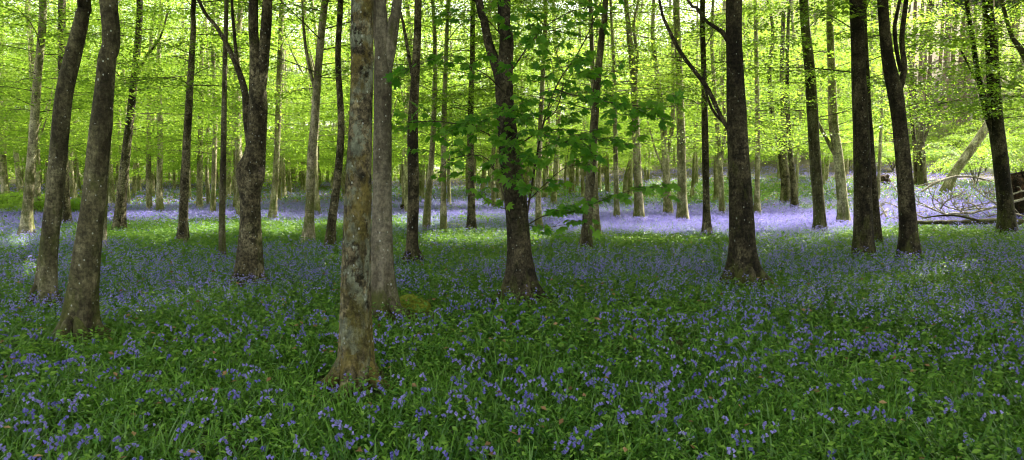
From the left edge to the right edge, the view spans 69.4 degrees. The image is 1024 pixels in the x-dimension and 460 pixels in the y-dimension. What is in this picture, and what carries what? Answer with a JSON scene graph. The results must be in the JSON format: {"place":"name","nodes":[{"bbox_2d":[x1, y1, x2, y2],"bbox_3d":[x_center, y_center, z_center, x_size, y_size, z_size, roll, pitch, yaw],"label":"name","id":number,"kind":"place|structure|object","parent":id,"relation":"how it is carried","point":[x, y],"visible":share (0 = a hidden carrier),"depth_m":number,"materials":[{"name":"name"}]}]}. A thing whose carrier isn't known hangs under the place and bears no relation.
{"place":"outdoors","nodes":[
{"label":"outdoors","id":0,"kind":"place"},
{"bbox_2d":[3,0,742,170],"label":"sky","id":1,"kind":"structure","parent":0,"point":[50,0],"materials":[{"name":"white"}]},
{"bbox_2d":[0,0,1023,459],"bbox_3d":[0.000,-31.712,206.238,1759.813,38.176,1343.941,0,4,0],"label":"ground","id":2,"kind":"structure","parent":0,"point":[772,164],"depth_m":65.03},
{"bbox_2d":[3,11,49,192],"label":"beech tree","id":3,"kind":"object","parent":2,"relation":"on","point":[19,181],"visible":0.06,"depth_m":49.07,"materials":[{"name":"green plant"}]},
{"bbox_2d":[0,193,79,211],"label":"shrub","id":4,"kind":"object","parent":2,"relation":"on","point":[18,205],"visible":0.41,"depth_m":30.16,"materials":[{"name":"green plant"}]},
{"bbox_2d":[0,0,85,198],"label":"beech tree","id":5,"kind":"object","parent":2,"relation":"on","point":[3,178],"visible":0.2,"depth_m":38.34,"materials":[{"name":"green plant"}]},
{"bbox_2d":[0,0,99,177],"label":"beech tree","id":6,"kind":"object","parent":2,"relation":"on","point":[25,130],"visible":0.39,"depth_m":28.36,"materials":[{"name":"green plant"}]},
{"bbox_2d":[20,0,91,308],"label":"beech tree","id":7,"kind":"object","parent":2,"relation":"on","point":[46,278],"visible":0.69,"depth_m":9.05,"materials":[{"name":"grey plant"}]},
{"bbox_2d":[0,0,131,148],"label":"beech tree","id":8,"kind":"object","parent":2,"relation":"on","point":[6,105],"visible":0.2,"depth_m":34.62,"materials":[{"name":"green plant"}]},
{"bbox_2d":[4,0,136,198],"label":"beech tree","id":9,"kind":"object","parent":2,"relation":"on","point":[72,186],"visible":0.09,"depth_m":40.68,"materials":[{"name":"green plant"}]},
{"bbox_2d":[0,0,154,215],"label":"beech tree","id":10,"kind":"object","parent":2,"relation":"on","point":[37,189],"visible":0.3,"depth_m":30.24,"materials":[{"name":"green plant"}]},
{"bbox_2d":[0,0,154,156],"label":"beech tree","id":11,"kind":"object","parent":2,"relation":"on","point":[45,152],"visible":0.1,"depth_m":37.68,"materials":[{"name":"green plant"}]},
{"bbox_2d":[46,0,124,353],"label":"beech tree","id":12,"kind":"object","parent":2,"relation":"on","point":[81,308],"visible":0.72,"depth_m":6.92,"materials":[{"name":"grey plant"}]},
{"bbox_2d":[0,0,187,237],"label":"beech tree","id":13,"kind":"object","parent":2,"relation":"on","point":[26,224],"visible":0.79,"depth_m":19.04,"materials":[{"name":"green plant"}]},
{"bbox_2d":[7,0,187,203],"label":"beech tree","id":14,"kind":"object","parent":2,"relation":"on","point":[128,191],"visible":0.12,"depth_m":36.25,"materials":[{"name":"green plant"}]},
{"bbox_2d":[1,2,203,207],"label":"beech tree","id":15,"kind":"object","parent":2,"relation":"on","point":[111,196],"visible":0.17,"depth_m":35.02,"materials":[{"name":"green plant"}]},
{"bbox_2d":[0,0,211,227],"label":"beech tree","id":16,"kind":"object","parent":2,"relation":"on","point":[66,213],"visible":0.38,"depth_m":23.56,"materials":[{"name":"green plant"}]},
{"bbox_2d":[74,1,203,196],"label":"beech tree","id":17,"kind":"object","parent":2,"relation":"on","point":[134,185],"visible":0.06,"depth_m":44.03,"materials":[{"name":"green plant"}]},
{"bbox_2d":[13,0,273,213],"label":"beech tree","id":18,"kind":"object","parent":2,"relation":"on","point":[159,189],"visible":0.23,"depth_m":31.13,"materials":[{"name":"green plant"}]},
{"bbox_2d":[98,14,201,195],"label":"beech tree","id":19,"kind":"object","parent":2,"relation":"on","point":[153,182],"visible":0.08,"depth_m":47.14,"materials":[{"name":"green plant"}]},
{"bbox_2d":[34,0,277,213],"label":"beech tree","id":20,"kind":"object","parent":2,"relation":"on","point":[148,189],"visible":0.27,"depth_m":32.12,"materials":[{"name":"green plant"}]},
{"bbox_2d":[0,0,312,230],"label":"beech tree","id":21,"kind":"object","parent":2,"relation":"on","point":[120,216],"visible":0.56,"depth_m":21.06,"materials":[{"name":"green plant"}]},
{"bbox_2d":[115,3,245,198],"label":"beech tree","id":22,"kind":"object","parent":2,"relation":"on","point":[190,195],"visible":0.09,"depth_m":40.31,"materials":[{"name":"green plant"}]},
{"bbox_2d":[83,0,305,208],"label":"beech tree","id":23,"kind":"object","parent":2,"relation":"on","point":[199,197],"visible":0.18,"depth_m":33.13,"materials":[{"name":"green plant"}]},
{"bbox_2d":[44,0,349,246],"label":"beech tree","id":24,"kind":"object","parent":2,"relation":"on","point":[183,225],"visible":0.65,"depth_m":16.82,"materials":[{"name":"green plant"}]},
{"bbox_2d":[113,0,304,203],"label":"beech tree","id":25,"kind":"object","parent":2,"relation":"on","point":[176,165],"visible":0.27,"depth_m":36.16,"materials":[{"name":"green plant"}]},
{"bbox_2d":[88,0,335,216],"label":"beech tree","id":26,"kind":"object","parent":2,"relation":"on","point":[213,183],"visible":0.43,"depth_m":29.15,"materials":[{"name":"green plant"}]},
{"bbox_2d":[89,1,346,218],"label":"beech tree","id":27,"kind":"object","parent":2,"relation":"on","point":[238,150],"visible":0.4,"depth_m":27.19,"materials":[{"name":"green plant"}]},
{"bbox_2d":[218,0,228,259],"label":"beech tree","id":28,"kind":"object","parent":2,"relation":"on","point":[222,209],"visible":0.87,"depth_m":13.57,"materials":[{"name":"brown plant"}]},
{"bbox_2d":[117,1,344,212],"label":"beech tree","id":29,"kind":"object","parent":2,"relation":"on","point":[234,196],"visible":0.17,"depth_m":32.86,"materials":[{"name":"green plant"}]},
{"bbox_2d":[164,1,304,197],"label":"beech tree","id":30,"kind":"object","parent":2,"relation":"on","point":[228,184],"visible":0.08,"depth_m":43.96,"materials":[{"name":"green plant"}]},
{"bbox_2d":[197,0,272,289],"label":"beech tree","id":31,"kind":"object","parent":2,"relation":"on","point":[250,177],"visible":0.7,"depth_m":10.35,"materials":[{"name":"brown plant"}]},
{"bbox_2d":[135,0,373,220],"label":"beech tree","id":32,"kind":"object","parent":2,"relation":"on","point":[272,212],"visible":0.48,"depth_m":25.29,"materials":[{"name":"green plant"}]},
{"bbox_2d":[211,18,334,196],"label":"beech tree","id":33,"kind":"object","parent":2,"relation":"on","point":[283,181],"visible":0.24,"depth_m":44.25,"materials":[{"name":"green plant"}]},
{"bbox_2d":[201,0,350,202],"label":"beech tree","id":34,"kind":"object","parent":2,"relation":"on","point":[280,172],"visible":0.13,"depth_m":39.61,"materials":[{"name":"green plant"}]},
{"bbox_2d":[244,10,335,194],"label":"beech tree","id":35,"kind":"object","parent":2,"relation":"on","point":[289,188],"visible":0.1,"depth_m":49.33,"materials":[{"name":"green plant"}]},
{"bbox_2d":[266,9,333,192],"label":"beech tree","id":36,"kind":"object","parent":2,"relation":"on","point":[303,182],"visible":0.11,"depth_m":52.52,"materials":[{"name":"green plant"}]},
{"bbox_2d":[265,23,336,179],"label":"beech tree","id":37,"kind":"object","parent":2,"relation":"on","point":[291,59],"visible":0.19,"depth_m":47.72,"materials":[{"name":"green plant"}]},
{"bbox_2d":[196,0,431,215],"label":"beech tree","id":38,"kind":"object","parent":2,"relation":"on","point":[317,207],"visible":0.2,"depth_m":29.98,"materials":[{"name":"green plant"}]},
{"bbox_2d":[230,0,403,181],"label":"beech tree","id":39,"kind":"object","parent":2,"relation":"on","point":[328,117],"visible":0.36,"depth_m":35.42,"materials":[{"name":"green plant"}]},
{"bbox_2d":[119,0,519,243],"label":"beech tree","id":40,"kind":"object","parent":2,"relation":"on","point":[308,231],"visible":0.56,"depth_m":16.81,"materials":[{"name":"green plant"}]},
{"bbox_2d":[324,0,344,250],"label":"beech tree","id":41,"kind":"object","parent":2,"relation":"on","point":[330,236],"visible":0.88,"depth_m":15.63,"materials":[{"name":"brown plant"}]},
{"bbox_2d":[282,0,400,197],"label":"beech tree","id":42,"kind":"object","parent":2,"relation":"on","point":[343,178],"visible":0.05,"depth_m":43.06,"materials":[{"name":"green plant"}]},
{"bbox_2d":[273,0,421,148],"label":"beech tree","id":43,"kind":"object","parent":2,"relation":"on","point":[303,60],"visible":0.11,"depth_m":37.70,"materials":[{"name":"green plant"}]},
{"bbox_2d":[310,0,396,402],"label":"beech tree","id":44,"kind":"object","parent":2,"relation":"on","point":[356,354],"visible":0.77,"depth_m":5.43,"materials":[{"name":"brown plant"}]},
{"bbox_2d":[294,0,476,175],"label":"beech tree","id":45,"kind":"object","parent":2,"relation":"on","point":[328,161],"visible":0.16,"depth_m":35.55,"materials":[{"name":"green plant"}]},
{"bbox_2d":[292,6,495,204],"bbox_3d":[-4.900,-8.139,34.170,9.550,14.611,8.748,-3,5,-34],"label":"beech tree","id":46,"kind":"object","parent":2,"relation":"on","point":[402,183],"visible":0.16,"depth_m":34.56,"materials":[{"name":"green plant"}]},
{"bbox_2d":[371,0,419,321],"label":"beech tree","id":47,"kind":"object","parent":2,"relation":"on","point":[384,290],"visible":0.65,"depth_m":8.09,"materials":[{"name":"grey plant"}]},
{"bbox_2d":[296,0,495,158],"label":"beech tree","id":48,"kind":"object","parent":2,"relation":"on","point":[396,138],"visible":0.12,"depth_m":31.32,"materials":[{"name":"green plant"}]},
{"bbox_2d":[396,0,429,266],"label":"beech tree","id":49,"kind":"object","parent":2,"relation":"on","point":[412,247],"visible":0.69,"depth_m":12.59,"materials":[{"name":"brown plant"}]},
{"bbox_2d":[399,294,430,312],"bbox_3d":[-1.197,0.902,8.817,0.506,0.296,0.350,0,4,0],"label":"mossy boulder","id":50,"kind":"object","parent":2,"relation":"on","point":[414,302],"visible":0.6,"depth_m":8.72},
{"bbox_2d":[301,0,529,213],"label":"beech tree","id":51,"kind":"object","parent":2,"relation":"on","point":[405,175],"visible":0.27,"depth_m":29.43,"materials":[{"name":"green plant"}]},
{"bbox_2d":[346,1,488,199],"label":"beech tree","id":52,"kind":"object","parent":2,"relation":"on","point":[423,184],"visible":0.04,"depth_m":41.46,"materials":[{"name":"green plant"}]},
{"bbox_2d":[279,0,579,230],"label":"beech tree","id":53,"kind":"object","parent":2,"relation":"on","point":[426,222],"visible":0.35,"depth_m":21.45,"materials":[{"name":"green plant"}]},
{"bbox_2d":[310,0,579,233],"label":"beech tree","id":54,"kind":"object","parent":2,"relation":"on","point":[443,210],"visible":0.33,"depth_m":20.89,"materials":[{"name":"green plant"}]},
{"bbox_2d":[343,1,546,206],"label":"beech tree","id":55,"kind":"object","parent":2,"relation":"on","point":[449,187],"visible":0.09,"depth_m":36.71,"materials":[{"name":"green plant"}]},
{"bbox_2d":[405,7,571,199],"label":"beech tree","id":56,"kind":"object","parent":2,"relation":"on","point":[497,183],"visible":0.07,"depth_m":41.00,"materials":[{"name":"green plant"}]},
{"bbox_2d":[373,0,610,231],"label":"beech tree","id":57,"kind":"object","parent":2,"relation":"on","point":[471,215],"visible":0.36,"depth_m":21.05,"materials":[{"name":"green plant"}]},
{"bbox_2d":[413,0,589,209],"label":"beech tree","id":58,"kind":"object","parent":2,"relation":"on","point":[493,194],"visible":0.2,"depth_m":33.84,"materials":[{"name":"green plant"}]},
{"bbox_2d":[419,2,586,200],"bbox_3d":[-0.312,-8.084,36.503,8.822,13.986,7.592,0,4,0],"label":"beech tree","id":59,"kind":"object","parent":2,"relation":"on","point":[501,196],"visible":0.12,"depth_m":35.60,"materials":[{"name":"green plant"}]},
{"bbox_2d":[0,163,1023,459],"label":"bluebell","id":60,"kind":"object","parent":2,"relation":"on","point":[808,437],"depth_m":6.53,"materials":[{"name":"plant"}]},
{"bbox_2d":[0,175,1023,459],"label":"leaf litter","id":61,"kind":"object","parent":2,"relation":"on","point":[482,295],"visible":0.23,"depth_m":8.00,"materials":[{"name":"plant"}]},
{"bbox_2d":[5,0,1023,187],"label":"woodland","id":62,"kind":"object","parent":2,"relation":"on","point":[194,175],"visible":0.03,"depth_m":81.07,"materials":[{"name":"plant"}]},
{"bbox_2d":[383,0,686,310],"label":"beech tree","id":63,"kind":"object","parent":2,"relation":"on","point":[520,277],"visible":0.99,"depth_m":8.22,"materials":[{"name":"green plant"}]},
{"bbox_2d":[401,0,699,232],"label":"beech tree","id":64,"kind":"object","parent":2,"relation":"on","point":[538,213],"visible":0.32,"depth_m":21.32,"materials":[{"name":"green plant"}]},
{"bbox_2d":[466,0,648,204],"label":"beech tree","id":65,"kind":"object","parent":2,"relation":"on","point":[556,176],"visible":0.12,"depth_m":36.71,"materials":[{"name":"green plant"}]},
{"bbox_2d":[521,0,627,193],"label":"beech tree","id":66,"kind":"object","parent":2,"relation":"on","point":[571,174],"visible":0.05,"depth_m":47.27,"materials":[{"name":"green plant"}]},
{"bbox_2d":[426,0,752,236],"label":"beech tree","id":67,"kind":"object","parent":2,"relation":"on","point":[596,215],"visible":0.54,"depth_m":18.80,"materials":[{"name":"green plant"}]},
{"bbox_2d":[575,0,607,254],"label":"beech tree","id":68,"kind":"object","parent":2,"relation":"on","point":[586,234],"visible":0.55,"depth_m":14.85,"materials":[{"name":"brown plant"}]},
{"bbox_2d":[441,0,761,218],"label":"beech tree","id":69,"kind":"object","parent":2,"relation":"on","point":[616,210],"visible":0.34,"depth_m":25.18,"materials":[{"name":"green plant"}]},
{"bbox_2d":[514,0,690,162],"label":"beech tree","id":70,"kind":"object","parent":2,"relation":"on","point":[604,150],"visible":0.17,"depth_m":34.61,"materials":[{"name":"green plant"}]},
{"bbox_2d":[546,8,693,193],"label":"beech tree","id":71,"kind":"object","parent":2,"relation":"on","point":[610,161],"visible":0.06,"depth_m":45.07,"materials":[{"name":"green plant"}]},
{"bbox_2d":[578,1,701,197],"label":"beech tree","id":72,"kind":"object","parent":2,"relation":"on","point":[630,181],"visible":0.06,"depth_m":42.75,"materials":[{"name":"green plant"}]},
{"bbox_2d":[565,0,721,203],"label":"beech tree","id":73,"kind":"object","parent":2,"relation":"on","point":[626,176],"visible":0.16,"depth_m":36.96,"materials":[{"name":"green plant"}]},
{"bbox_2d":[529,0,767,222],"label":"beech tree","id":74,"kind":"object","parent":2,"relation":"on","point":[638,210],"visible":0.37,"depth_m":25.01,"materials":[{"name":"green plant"}]},
{"bbox_2d":[531,0,769,217],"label":"beech tree","id":75,"kind":"object","parent":2,"relation":"on","point":[667,200],"visible":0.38,"depth_m":27.86,"materials":[{"name":"green plant"}]},
{"bbox_2d":[536,0,807,222],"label":"beech tree","id":76,"kind":"object","parent":2,"relation":"on","point":[682,212],"visible":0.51,"depth_m":24.38,"materials":[{"name":"green plant"}]},
{"bbox_2d":[533,0,838,236],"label":"beech tree","id":77,"kind":"object","parent":2,"relation":"on","point":[706,217],"visible":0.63,"depth_m":19.16,"materials":[{"name":"green plant"}]},
{"bbox_2d":[603,0,807,214],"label":"beech tree","id":78,"kind":"object","parent":2,"relation":"on","point":[720,154],"visible":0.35,"depth_m":28.16,"materials":[{"name":"green plant"}]},
{"bbox_2d":[627,0,802,197],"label":"beech tree","id":79,"kind":"object","parent":2,"relation":"on","point":[693,173],"visible":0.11,"depth_m":39.97,"materials":[{"name":"green plant"}]},
{"bbox_2d":[658,0,778,288],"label":"beech tree","id":80,"kind":"object","parent":2,"relation":"on","point":[742,259],"visible":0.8,"depth_m":10.45,"materials":[{"name":"brown plant"}]},
{"bbox_2d":[638,0,803,201],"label":"beech tree","id":81,"kind":"object","parent":2,"relation":"on","point":[716,180],"visible":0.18,"depth_m":37.14,"materials":[{"name":"green plant"}]},
{"bbox_2d":[637,0,885,215],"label":"beech tree","id":82,"kind":"object","parent":2,"relation":"on","point":[757,206],"visible":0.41,"depth_m":28.17,"materials":[{"name":"green plant"}]},
{"bbox_2d":[691,0,852,205],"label":"beech tree","id":83,"kind":"object","parent":2,"relation":"on","point":[785,182],"visible":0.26,"depth_m":34.56,"materials":[{"name":"green plant"}]},
{"bbox_2d":[684,0,886,209],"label":"beech tree","id":84,"kind":"object","parent":2,"relation":"on","point":[794,200],"visible":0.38,"depth_m":31.57,"materials":[{"name":"green plant"}]},
{"bbox_2d":[744,0,877,168],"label":"beech tree","id":85,"kind":"object","parent":2,"relation":"on","point":[795,113],"visible":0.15,"depth_m":43.23,"materials":[{"name":"green plant"}]},
{"bbox_2d":[639,0,986,235],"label":"beech tree","id":86,"kind":"object","parent":2,"relation":"on","point":[813,117],"visible":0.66,"depth_m":20.68,"materials":[{"name":"green plant"}]},
{"bbox_2d":[744,0,905,190],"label":"beech tree","id":87,"kind":"object","parent":2,"relation":"on","point":[797,161],"visible":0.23,"depth_m":40.21,"materials":[{"name":"green plant"}]},
{"bbox_2d":[761,1,888,185],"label":"beech tree","id":88,"kind":"object","parent":2,"relation":"on","point":[823,168],"visible":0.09,"depth_m":47.79,"materials":[{"name":"green plant"}]},
{"bbox_2d":[663,0,1023,245],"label":"beech tree","id":89,"kind":"object","parent":2,"relation":"on","point":[878,235],"visible":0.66,"depth_m":16.79,"materials":[{"name":"green plant"}]},
{"bbox_2d":[696,0,1014,225],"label":"beech tree","id":90,"kind":"object","parent":2,"relation":"on","point":[836,150],"visible":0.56,"depth_m":23.18,"materials":[{"name":"green plant"}]},
{"bbox_2d":[849,0,875,260],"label":"beech tree","id":91,"kind":"object","parent":2,"relation":"on","point":[863,232],"visible":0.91,"depth_m":14.38,"materials":[{"name":"brown plant"}]},
{"bbox_2d":[786,0,954,167],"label":"beech tree","id":92,"kind":"object","parent":2,"relation":"on","point":[845,153],"visible":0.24,"depth_m":39.50,"materials":[{"name":"green plant"}]},
{"bbox_2d":[790,1,951,165],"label":"beech tree","id":93,"kind":"object","parent":2,"relation":"on","point":[876,159],"visible":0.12,"depth_m":43.42,"materials":[{"name":"green plant"}]},
{"bbox_2d":[790,0,978,203],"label":"beech tree","id":94,"kind":"object","parent":2,"relation":"on","point":[879,159],"visible":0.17,"depth_m":34.42,"materials":[{"name":"green plant"}]},
{"bbox_2d":[877,0,922,261],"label":"beech tree","id":95,"kind":"object","parent":2,"relation":"on","point":[908,239],"visible":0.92,"depth_m":14.03,"materials":[{"name":"brown plant"}]},
{"bbox_2d":[787,0,1023,236],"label":"beech tree","id":96,"kind":"object","parent":2,"relation":"on","point":[1006,217],"visible":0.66,"depth_m":19.89,"materials":[{"name":"green plant"}]},
{"bbox_2d":[805,0,1023,147],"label":"beech tree","id":97,"kind":"object","parent":2,"relation":"on","point":[1019,47],"visible":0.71,"depth_m":18.59,"materials":[{"name":"green plant"}]},
{"bbox_2d":[875,7,971,185],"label":"beech tree","id":98,"kind":"object","parent":2,"relation":"on","point":[914,159],"visible":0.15,"depth_m":46.38,"materials":[{"name":"green plant"}]},
{"bbox_2d":[867,0,981,187],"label":"beech tree","id":99,"kind":"object","parent":2,"relation":"on","point":[921,136],"visible":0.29,"depth_m":45.79,"materials":[{"name":"green plant"}]},
{"bbox_2d":[911,141,988,171],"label":"shrub","id":100,"kind":"object","parent":2,"relation":"on","point":[944,152],"visible":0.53,"depth_m":60.98,"materials":[{"name":"green plant"}]},
{"bbox_2d":[879,172,1023,222],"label":"dead branch","id":101,"kind":"object","parent":2,"relation":"on","point":[980,209],"visible":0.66,"depth_m":25.69,"materials":[{"name":"brown wood"}]},
{"bbox_2d":[926,122,988,147],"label":"shrub","id":102,"kind":"object","parent":2,"relation":"on","point":[968,127],"visible":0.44,"depth_m":75.54,"materials":[{"name":"green plant"}]},
{"bbox_2d":[911,140,1023,183],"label":"shrub","id":103,"kind":"object","parent":2,"relation":"on","point":[970,164],"visible":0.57,"depth_m":46.68,"materials":[{"name":"green plant"}]},
{"bbox_2d":[917,214,1023,224],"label":"fallen log","id":104,"kind":"object","parent":2,"relation":"on","point":[979,221],"visible":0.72,"depth_m":22.50,"materials":[{"name":"brown wood"}]},
{"bbox_2d":[926,13,1023,194],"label":"beech tree","id":105,"kind":"object","parent":2,"relation":"on","point":[966,155],"visible":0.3,"depth_m":39.58,"materials":[{"name":"green plant"}]},
{"bbox_2d":[938,119,1021,170],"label":"shrub","id":106,"kind":"object","parent":2,"relation":"on","point":[962,139],"visible":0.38,"depth_m":63.45,"materials":[{"name":"green plant"}]},
{"bbox_2d":[966,2,1023,172],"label":"beech tree","id":107,"kind":"object","parent":2,"relation":"on","point":[1016,142],"visible":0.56,"depth_m":28.43,"materials":[{"name":"green plant"}]},
{"bbox_2d":[994,169,1023,218],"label":"root plate","id":108,"kind":"object","parent":2,"relation":"on","point":[1017,178],"visible":0.53,"depth_m":27.59,"materials":[{"name":"soil"}]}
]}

